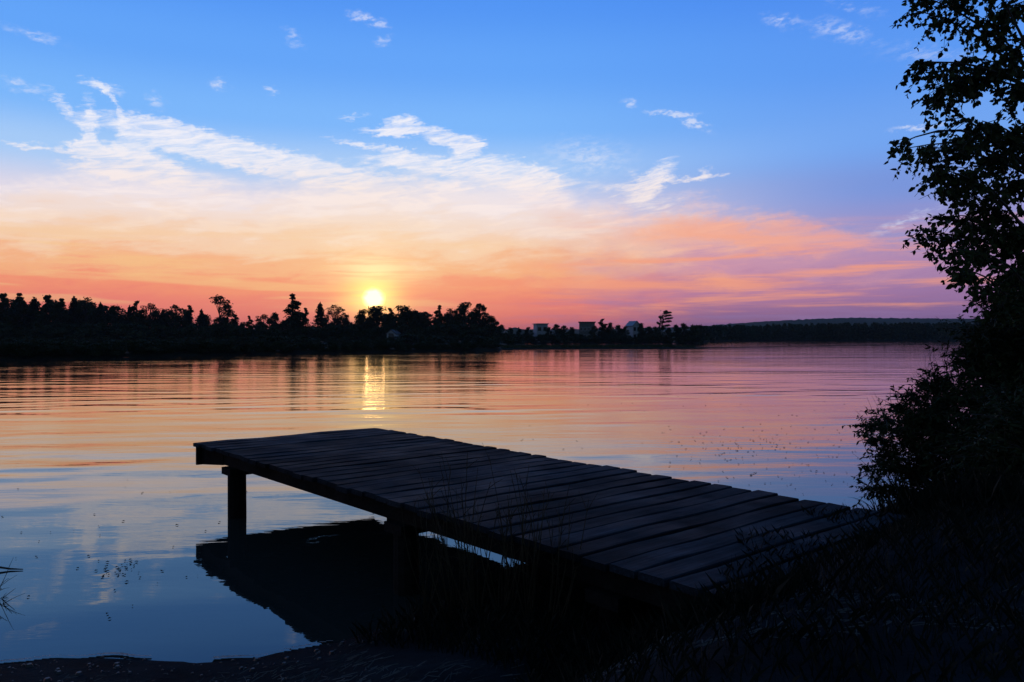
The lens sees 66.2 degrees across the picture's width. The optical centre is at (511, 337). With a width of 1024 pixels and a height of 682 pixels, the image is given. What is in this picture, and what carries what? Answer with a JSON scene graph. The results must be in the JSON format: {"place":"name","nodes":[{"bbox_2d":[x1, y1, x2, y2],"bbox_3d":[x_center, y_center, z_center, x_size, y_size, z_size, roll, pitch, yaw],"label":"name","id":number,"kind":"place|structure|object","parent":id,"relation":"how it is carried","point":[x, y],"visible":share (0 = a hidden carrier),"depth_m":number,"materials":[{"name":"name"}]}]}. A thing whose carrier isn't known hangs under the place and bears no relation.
{"place":"outdoors","nodes":[
{"label":"outdoors","id":0,"kind":"place"},
{"bbox_2d":[0,566,22,569],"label":"twig","id":1,"kind":"object","parent":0,"point":[1,567],"visible":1,"depth_m":6.75,"materials":[{"name":"black plant"}]},
{"bbox_2d":[0,338,970,357],"bbox_3d":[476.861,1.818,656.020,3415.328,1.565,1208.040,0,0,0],"label":"bank","id":2,"kind":"structure","parent":0,"point":[212,353],"depth_m":108.35,"materials":[{"name":"soil"}]},
{"bbox_2d":[3,303,13,315],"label":"broadleaf tree","id":3,"kind":"object","parent":2,"relation":"on","point":[9,309],"visible":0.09,"depth_m":244.75,"materials":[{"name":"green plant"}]},
{"bbox_2d":[0,293,17,325],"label":"tree","id":4,"kind":"object","parent":2,"relation":"on","point":[4,299],"visible":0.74,"depth_m":230.28,"materials":[{"name":"black plant"}]},
{"bbox_2d":[1,293,32,330],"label":"tree","id":5,"kind":"object","parent":2,"relation":"on","point":[23,310],"visible":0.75,"depth_m":231.70,"materials":[{"name":"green plant"}]},
{"bbox_2d":[8,299,29,319],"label":"broadleaf tree","id":6,"kind":"object","parent":2,"relation":"on","point":[12,303],"visible":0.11,"depth_m":248.84,"materials":[{"name":"black plant"}]},
{"bbox_2d":[23,297,41,327],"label":"conifer tree","id":7,"kind":"object","parent":2,"relation":"on","point":[33,305],"visible":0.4,"depth_m":233.82,"materials":[{"name":"black plant"}]},
{"bbox_2d":[29,294,58,332],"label":"tree","id":8,"kind":"object","parent":2,"relation":"on","point":[42,316],"visible":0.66,"depth_m":231.69,"materials":[{"name":"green plant"}]},
{"bbox_2d":[48,303,68,327],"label":"broadleaf tree","id":9,"kind":"object","parent":2,"relation":"on","point":[54,304],"visible":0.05,"depth_m":245.98,"materials":[{"name":"black plant"}]},
{"bbox_2d":[47,298,72,328],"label":"tree","id":10,"kind":"object","parent":2,"relation":"on","point":[58,311],"visible":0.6,"depth_m":233.83,"materials":[{"name":"black plant"}]},
{"bbox_2d":[66,296,83,326],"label":"conifer tree","id":11,"kind":"object","parent":2,"relation":"on","point":[78,318],"visible":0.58,"depth_m":236.69,"materials":[{"name":"black plant"}]},
{"bbox_2d":[69,297,97,326],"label":"slender tree","id":12,"kind":"object","parent":2,"relation":"on","point":[85,306],"visible":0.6,"depth_m":237.09,"materials":[{"name":"black plant"}]},
{"bbox_2d":[81,305,116,340],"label":"broadleaf tree","id":13,"kind":"object","parent":2,"relation":"on","point":[107,313],"visible":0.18,"depth_m":245.60,"materials":[{"name":"black plant"}]},
{"bbox_2d":[93,302,108,335],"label":"conifer tree","id":14,"kind":"object","parent":2,"relation":"on","point":[100,314],"visible":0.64,"depth_m":237.42,"materials":[{"name":"black plant"}]},
{"bbox_2d":[105,307,119,327],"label":"broadleaf tree","id":15,"kind":"object","parent":2,"relation":"on","point":[113,320],"visible":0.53,"depth_m":241.49,"materials":[{"name":"black plant"}]},
{"bbox_2d":[108,305,125,324],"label":"broadleaf tree","id":16,"kind":"object","parent":2,"relation":"on","point":[120,313],"visible":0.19,"depth_m":253.88,"materials":[{"name":"black plant"}]},
{"bbox_2d":[124,305,132,323],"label":"conifer tree","id":17,"kind":"object","parent":2,"relation":"on","point":[128,315],"visible":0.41,"depth_m":240.16,"materials":[{"name":"black plant"}]},
{"bbox_2d":[123,340,144,354],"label":"shrub","id":18,"kind":"object","parent":2,"relation":"on","point":[131,343],"visible":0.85,"depth_m":85.43,"materials":[{"name":"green plant"}]},
{"bbox_2d":[129,300,144,324],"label":"broadleaf tree","id":19,"kind":"object","parent":2,"relation":"on","point":[138,317],"visible":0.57,"depth_m":239.05,"materials":[{"name":"black plant"}]},
{"bbox_2d":[134,303,161,327],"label":"slender tree","id":20,"kind":"object","parent":2,"relation":"on","point":[148,322],"visible":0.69,"depth_m":243.32,"materials":[{"name":"black plant"}]},
{"bbox_2d":[155,309,167,333],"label":"conifer tree","id":21,"kind":"object","parent":2,"relation":"on","point":[162,318],"visible":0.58,"depth_m":238.68,"materials":[{"name":"black plant"}]},
{"bbox_2d":[150,310,173,325],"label":"broadleaf tree","id":22,"kind":"object","parent":2,"relation":"on","point":[169,316],"visible":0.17,"depth_m":254.34,"materials":[{"name":"black plant"}]},
{"bbox_2d":[159,304,187,328],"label":"slender tree","id":23,"kind":"object","parent":2,"relation":"on","point":[176,316],"visible":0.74,"depth_m":240.49,"materials":[{"name":"black plant"}]},
{"bbox_2d":[178,305,196,330],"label":"conifer tree","id":24,"kind":"object","parent":2,"relation":"on","point":[188,319],"visible":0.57,"depth_m":242.94,"materials":[{"name":"black plant"}]},
{"bbox_2d":[195,309,207,331],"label":"conifer tree","id":25,"kind":"object","parent":2,"relation":"on","point":[200,323],"visible":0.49,"depth_m":242.17,"materials":[{"name":"black plant"}]},
{"bbox_2d":[212,317,223,325],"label":"broadleaf tree","id":26,"kind":"object","parent":2,"relation":"on","point":[217,320],"visible":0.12,"depth_m":260.50,"materials":[{"name":"black plant"}]},
{"bbox_2d":[198,294,238,327],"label":"slender tree","id":27,"kind":"object","parent":2,"relation":"on","point":[226,312],"visible":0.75,"depth_m":241.07,"materials":[{"name":"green plant"}]},
{"bbox_2d":[229,314,238,332],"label":"broadleaf tree","id":28,"kind":"object","parent":2,"relation":"on","point":[235,317],"visible":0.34,"depth_m":244.73,"materials":[{"name":"black plant"}]},
{"bbox_2d":[244,315,254,329],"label":"conifer tree","id":29,"kind":"object","parent":2,"relation":"on","point":[248,323],"visible":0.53,"depth_m":245.86,"materials":[{"name":"black plant"}]},
{"bbox_2d":[245,323,271,341],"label":"shrub","id":30,"kind":"object","parent":2,"relation":"on","point":[261,329],"visible":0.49,"depth_m":232.68,"materials":[{"name":"black plant"}]},
{"bbox_2d":[252,314,270,333],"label":"slender tree","id":31,"kind":"object","parent":2,"relation":"on","point":[263,317],"visible":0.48,"depth_m":242.29,"materials":[{"name":"black plant"}]},
{"bbox_2d":[266,312,285,330],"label":"broadleaf tree","id":32,"kind":"object","parent":2,"relation":"on","point":[274,319],"visible":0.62,"depth_m":240.69,"materials":[{"name":"black plant"}]},
{"bbox_2d":[282,293,306,333],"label":"conifer tree","id":33,"kind":"object","parent":2,"relation":"on","point":[294,320],"visible":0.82,"depth_m":241.68,"materials":[{"name":"black plant"}]},
{"bbox_2d":[299,308,311,328],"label":"conifer tree","id":34,"kind":"object","parent":2,"relation":"on","point":[305,318],"visible":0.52,"depth_m":244.48,"materials":[{"name":"black plant"}]},
{"bbox_2d":[310,302,326,334],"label":"conifer tree","id":35,"kind":"object","parent":2,"relation":"on","point":[319,311],"visible":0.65,"depth_m":247.99,"materials":[{"name":"black plant"}]},
{"bbox_2d":[321,305,347,326],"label":"slender tree","id":36,"kind":"object","parent":2,"relation":"on","point":[334,316],"visible":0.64,"depth_m":243.91,"materials":[{"name":"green plant"}]},
{"bbox_2d":[335,312,350,328],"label":"slender tree","id":37,"kind":"object","parent":2,"relation":"on","point":[345,318],"visible":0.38,"depth_m":247.06,"materials":[{"name":"black plant"}]},
{"bbox_2d":[351,309,376,330],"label":"broadleaf tree","id":38,"kind":"object","parent":2,"relation":"on","point":[359,318],"visible":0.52,"depth_m":243.69,"materials":[{"name":"black plant"}]},
{"bbox_2d":[361,305,386,328],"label":"broadleaf tree","id":39,"kind":"object","parent":2,"relation":"on","point":[375,313],"visible":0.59,"depth_m":246.32,"materials":[{"name":"black plant"}]},
{"bbox_2d":[380,324,392,338],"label":"shrub","id":40,"kind":"object","parent":2,"relation":"on","point":[385,327],"visible":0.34,"depth_m":237.02,"materials":[{"name":"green plant"}]},
{"bbox_2d":[379,308,396,331],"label":"broadleaf tree","id":41,"kind":"object","parent":2,"relation":"on","point":[389,318],"visible":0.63,"depth_m":242.37,"materials":[{"name":"black plant"}]},
{"bbox_2d":[385,330,400,341],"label":"cottage","id":42,"kind":"structure","parent":2,"relation":"on","point":[391,333],"depth_m":229.26,"materials":[{"name":"grey glass"}]},
{"bbox_2d":[391,324,416,339],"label":"shrub","id":43,"kind":"object","parent":2,"relation":"on","point":[401,328],"visible":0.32,"depth_m":235.04,"materials":[{"name":"black plant"}]},
{"bbox_2d":[386,305,424,331],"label":"broadleaf tree","id":44,"kind":"object","parent":2,"relation":"on","point":[405,312],"visible":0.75,"depth_m":244.93,"materials":[{"name":"black plant"}]},
{"bbox_2d":[391,334,422,343],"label":"shrub","id":45,"kind":"object","parent":2,"relation":"on","point":[406,340],"visible":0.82,"depth_m":160.72,"materials":[{"name":"black plant"}]},
{"bbox_2d":[405,310,422,332],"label":"broadleaf tree","id":46,"kind":"object","parent":2,"relation":"on","point":[415,319],"visible":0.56,"depth_m":247.04,"materials":[{"name":"black plant"}]},
{"bbox_2d":[417,311,437,328],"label":"slender tree","id":47,"kind":"object","parent":2,"relation":"on","point":[427,322],"visible":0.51,"depth_m":249.63,"materials":[{"name":"black plant"}]},
{"bbox_2d":[431,305,445,332],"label":"broadleaf tree","id":48,"kind":"object","parent":2,"relation":"on","point":[440,316],"visible":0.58,"depth_m":247.05,"materials":[{"name":"black plant"}]},
{"bbox_2d":[440,308,461,325],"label":"slender tree","id":49,"kind":"object","parent":2,"relation":"on","point":[451,315],"visible":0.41,"depth_m":248.09,"materials":[{"name":"black plant"}]},
{"bbox_2d":[448,302,481,327],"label":"broadleaf tree","id":50,"kind":"object","parent":2,"relation":"on","point":[461,309],"visible":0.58,"depth_m":246.01,"materials":[{"name":"black plant"}]},
{"bbox_2d":[470,303,490,328],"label":"broadleaf tree","id":51,"kind":"object","parent":2,"relation":"on","point":[483,320],"visible":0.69,"depth_m":249.53,"materials":[{"name":"black plant"}]},
{"bbox_2d":[473,321,506,340],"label":"shrub","id":52,"kind":"object","parent":2,"relation":"on","point":[491,333],"visible":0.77,"depth_m":235.55,"materials":[{"name":"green plant"}]},
{"bbox_2d":[488,316,498,329],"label":"broadleaf tree","id":53,"kind":"object","parent":2,"relation":"on","point":[492,319],"visible":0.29,"depth_m":246.53,"materials":[{"name":"black plant"}]},
{"bbox_2d":[507,327,515,335],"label":"broadleaf tree","id":54,"kind":"object","parent":2,"relation":"on","point":[510,331],"visible":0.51,"depth_m":270.24,"materials":[{"name":"black plant"}]},
{"bbox_2d":[504,327,524,341],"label":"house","id":55,"kind":"structure","parent":2,"relation":"on","point":[515,329],"depth_m":277.49,"materials":[{"name":"grey glass"}]},
{"bbox_2d":[522,327,533,336],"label":"broadleaf tree","id":56,"kind":"object","parent":2,"relation":"on","point":[526,331],"visible":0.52,"depth_m":274.98,"materials":[{"name":"black plant"}]},
{"bbox_2d":[533,323,548,341],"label":"house","id":57,"kind":"structure","parent":2,"relation":"on","point":[539,328],"depth_m":276.57,"materials":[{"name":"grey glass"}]},
{"bbox_2d":[535,334,547,342],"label":"shrub","id":58,"kind":"object","parent":2,"relation":"on","point":[541,337],"visible":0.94,"depth_m":264.68,"materials":[{"name":"black plant"}]},
{"bbox_2d":[545,327,552,341],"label":"broadleaf tree","id":59,"kind":"object","parent":2,"relation":"on","point":[547,330],"visible":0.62,"depth_m":270.94,"materials":[{"name":"black plant"}]},
{"bbox_2d":[552,324,560,334],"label":"broadleaf tree","id":60,"kind":"object","parent":2,"relation":"on","point":[556,328],"visible":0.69,"depth_m":269.75,"materials":[{"name":"black plant"}]},
{"bbox_2d":[559,325,568,335],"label":"broadleaf tree","id":61,"kind":"object","parent":2,"relation":"on","point":[563,329],"visible":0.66,"depth_m":270.01,"materials":[{"name":"black plant"}]},
{"bbox_2d":[568,327,576,341],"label":"broadleaf tree","id":62,"kind":"object","parent":2,"relation":"on","point":[571,331],"visible":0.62,"depth_m":270.64,"materials":[{"name":"black plant"}]},
{"bbox_2d":[578,322,595,341],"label":"house","id":63,"kind":"structure","parent":2,"relation":"on","point":[585,328],"depth_m":280.04,"materials":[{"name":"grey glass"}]},
{"bbox_2d":[589,326,597,335],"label":"broadleaf tree","id":64,"kind":"object","parent":2,"relation":"on","point":[592,331],"visible":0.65,"depth_m":271.44,"materials":[{"name":"black plant"}]},
{"bbox_2d":[598,319,610,336],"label":"broadleaf tree","id":65,"kind":"object","parent":2,"relation":"on","point":[603,328],"visible":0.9,"depth_m":271.95,"materials":[{"name":"black plant"}]},
{"bbox_2d":[607,322,615,338],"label":"broadleaf tree","id":66,"kind":"object","parent":2,"relation":"on","point":[610,327],"visible":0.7,"depth_m":272.48,"materials":[{"name":"black plant"}]},
{"bbox_2d":[614,324,622,335],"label":"broadleaf tree","id":67,"kind":"object","parent":2,"relation":"on","point":[617,327],"visible":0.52,"depth_m":275.06,"materials":[{"name":"black plant"}]},
{"bbox_2d":[620,326,630,336],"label":"broadleaf tree","id":68,"kind":"object","parent":2,"relation":"on","point":[625,331],"visible":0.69,"depth_m":270.98,"materials":[{"name":"black plant"}]},
{"bbox_2d":[625,321,638,336],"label":"house","id":69,"kind":"structure","parent":2,"relation":"on","point":[632,327],"depth_m":279.69,"materials":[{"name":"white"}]},
{"bbox_2d":[636,323,646,337],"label":"broadleaf tree","id":70,"kind":"object","parent":2,"relation":"on","point":[641,331],"visible":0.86,"depth_m":273.51,"materials":[{"name":"black plant"}]},
{"bbox_2d":[645,326,652,335],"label":"broadleaf tree","id":71,"kind":"object","parent":2,"relation":"on","point":[648,328],"visible":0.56,"depth_m":275.49,"materials":[{"name":"black plant"}]},
{"bbox_2d":[649,326,657,334],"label":"broadleaf tree","id":72,"kind":"object","parent":2,"relation":"on","point":[655,329],"visible":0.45,"depth_m":273.50,"materials":[{"name":"black plant"}]},
{"bbox_2d":[655,310,672,337],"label":"windswept tree","id":73,"kind":"object","parent":2,"relation":"on","point":[662,321],"visible":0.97,"depth_m":269.79,"materials":[{"name":"black plant"}]},
{"bbox_2d":[665,327,673,336],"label":"broadleaf tree","id":74,"kind":"object","parent":2,"relation":"on","point":[667,331],"visible":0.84,"depth_m":270.78,"materials":[{"name":"black plant"}]},
{"bbox_2d":[671,324,680,340],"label":"broadleaf tree","id":75,"kind":"object","parent":2,"relation":"on","point":[675,327],"visible":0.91,"depth_m":270.76,"materials":[{"name":"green plant"}]},
{"bbox_2d":[674,323,689,336],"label":"broadleaf tree","id":76,"kind":"object","parent":2,"relation":"on","point":[683,328],"visible":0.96,"depth_m":270.22,"materials":[{"name":"black plant"}]},
{"bbox_2d":[687,326,695,337],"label":"broadleaf tree","id":77,"kind":"object","parent":2,"relation":"on","point":[692,330],"visible":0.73,"depth_m":271.02,"materials":[{"name":"black plant"}]},
{"bbox_2d":[689,321,986,342],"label":"forest","id":78,"kind":"object","parent":2,"relation":"on","point":[881,331],"visible":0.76,"depth_m":527.64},
{"bbox_2d":[0,341,981,663],"bbox_3d":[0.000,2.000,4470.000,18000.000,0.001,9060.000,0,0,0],"label":"lake water","id":79,"kind":"structure","parent":0,"point":[98,465],"depth_m":14.16,"materials":[{"name":"blue liquid"}]},
{"bbox_2d":[0,557,24,605],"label":"weed plant","id":80,"kind":"object","parent":79,"relation":"in","point":[4,588],"visible":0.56,"depth_m":6.01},
{"bbox_2d":[0,640,332,660],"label":"foam","id":81,"kind":"object","parent":79,"relation":"on","point":[121,653],"visible":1,"depth_m":4.92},
{"bbox_2d":[1,396,852,618],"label":"floating flecks","id":82,"kind":"object","parent":79,"relation":"on","point":[118,569],"visible":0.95,"depth_m":10.09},
{"bbox_2d":[0,409,1023,681],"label":"shore ground","id":83,"kind":"structure","parent":0,"point":[410,657],"depth_m":3.67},
{"bbox_2d":[0,615,472,681],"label":"pebbles","id":84,"kind":"object","parent":83,"relation":"on","point":[79,673],"visible":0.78,"depth_m":4.70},
{"bbox_2d":[396,499,449,619],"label":"weed plant","id":85,"kind":"object","parent":83,"relation":"on","point":[426,587],"visible":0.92,"depth_m":5.39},
{"bbox_2d":[413,453,475,622],"bbox_3d":[-0.442,1.321,5.177,0.449,1.126,0.302,0,0,0],"label":"weed plant","id":86,"kind":"object","parent":83,"relation":"on","point":[447,572],"visible":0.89,"depth_m":5.15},
{"bbox_2d":[429,452,498,619],"bbox_3d":[-0.295,1.278,5.019,0.291,1.122,0.461,0,0,-45],"label":"weed plant","id":87,"kind":"object","parent":83,"relation":"on","point":[471,593],"visible":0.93,"depth_m":5.02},
{"bbox_2d":[473,443,533,617],"bbox_3d":[-0.064,1.220,4.883,0.407,1.120,0.247,0,0,34],"label":"weed plant","id":88,"kind":"object","parent":83,"relation":"on","point":[507,582],"visible":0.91,"depth_m":4.88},
{"bbox_2d":[499,467,553,623],"bbox_3d":[0.110,1.272,4.784,0.361,0.998,0.237,0,0,-12],"label":"weed plant","id":89,"kind":"object","parent":83,"relation":"on","point":[530,599],"visible":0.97,"depth_m":4.78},
{"bbox_2d":[193,428,911,636],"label":"jetty","id":90,"kind":"object","parent":83,"relation":"on","point":[645,535],"visible":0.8,"depth_m":6.03,"materials":[{"name":"brown wood"}]},
{"bbox_2d":[544,483,598,631],"bbox_3d":[0.271,1.319,4.693,0.500,0.889,0.303,0,0,42],"label":"weed plant","id":91,"kind":"object","parent":83,"relation":"on","point":[557,582],"visible":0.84,"depth_m":4.68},
{"bbox_2d":[349,458,1023,681],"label":"grass","id":92,"kind":"structure","parent":83,"relation":"on","point":[619,645],"depth_m":3.53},
{"bbox_2d":[851,458,892,510],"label":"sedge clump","id":93,"kind":"object","parent":83,"relation":"on","point":[869,494],"visible":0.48,"depth_m":8.07,"materials":[{"name":"black plant"}]},
{"bbox_2d":[855,391,905,511],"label":"shrub","id":94,"kind":"object","parent":83,"relation":"on","point":[886,448],"visible":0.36,"depth_m":8.05,"materials":[{"name":"black plant"}]},
{"bbox_2d":[842,362,970,509],"bbox_3d":[4.025,1.069,7.905,1.371,1.657,1.111,0,0,0],"label":"shrub","id":95,"kind":"object","parent":83,"relation":"on","point":[913,420],"visible":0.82,"depth_m":7.82,"materials":[{"name":"green plant"}]},
{"bbox_2d":[860,362,995,485],"bbox_3d":[4.950,0.993,8.384,1.840,1.625,1.820,0,0,-21],"label":"shrub","id":96,"kind":"object","parent":83,"relation":"on","point":[956,382],"depth_m":8.61,"materials":[{"name":"black plant"}]},
{"bbox_2d":[914,341,960,481],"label":"shrub","id":97,"kind":"object","parent":83,"relation":"on","point":[935,382],"visible":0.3,"depth_m":7.98,"materials":[{"name":"black plant"}]},
{"bbox_2d":[883,0,1023,335],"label":"birch tree","id":98,"kind":"object","parent":83,"relation":"on","point":[1006,238],"visible":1,"depth_m":7.53,"materials":[{"name":"green plant"}]},
{"bbox_2d":[914,313,1023,427],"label":"shrub","id":99,"kind":"object","parent":83,"relation":"on","point":[1009,339],"visible":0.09,"depth_m":8.07,"materials":[{"name":"black plant"}]},
{"bbox_2d":[915,356,1023,474],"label":"shrub","id":100,"kind":"object","parent":83,"relation":"on","point":[974,402],"visible":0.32,"depth_m":7.45,"materials":[{"name":"black plant"}]},
{"bbox_2d":[924,381,1023,483],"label":"shrub","id":101,"kind":"object","parent":83,"relation":"on","point":[1002,445],"visible":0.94,"depth_m":6.21,"materials":[{"name":"green plant"}]},
{"bbox_2d":[935,257,1019,358],"bbox_3d":[7.430,0.113,10.633,2.535,2.435,2.613,0,0,0],"label":"shrub","id":102,"kind":"object","parent":83,"relation":"on","point":[963,330],"visible":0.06,"depth_m":11.42,"materials":[{"name":"black plant"}]},
{"bbox_2d":[940,317,1023,475],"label":"shrub","id":103,"kind":"object","parent":83,"relation":"on","point":[1002,350],"visible":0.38,"depth_m":7.79,"materials":[{"name":"green plant"}]},
{"bbox_2d":[948,291,1023,349],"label":"shrub","id":104,"kind":"object","parent":83,"relation":"on","point":[977,304],"visible":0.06,"depth_m":9.27,"materials":[{"name":"black plant"}]},
{"bbox_2d":[0,0,1023,328],"label":"sky","id":105,"kind":"structure","parent":0,"point":[568,163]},
{"bbox_2d":[195,317,990,337],"bbox_3d":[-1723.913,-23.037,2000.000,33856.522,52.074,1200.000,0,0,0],"label":"hills","id":106,"kind":"structure","parent":0,"point":[868,321],"depth_m":1824.27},
{"bbox_2d":[501,344,956,348],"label":"sand spit","id":107,"kind":"structure","parent":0,"point":[685,347],"depth_m":142.81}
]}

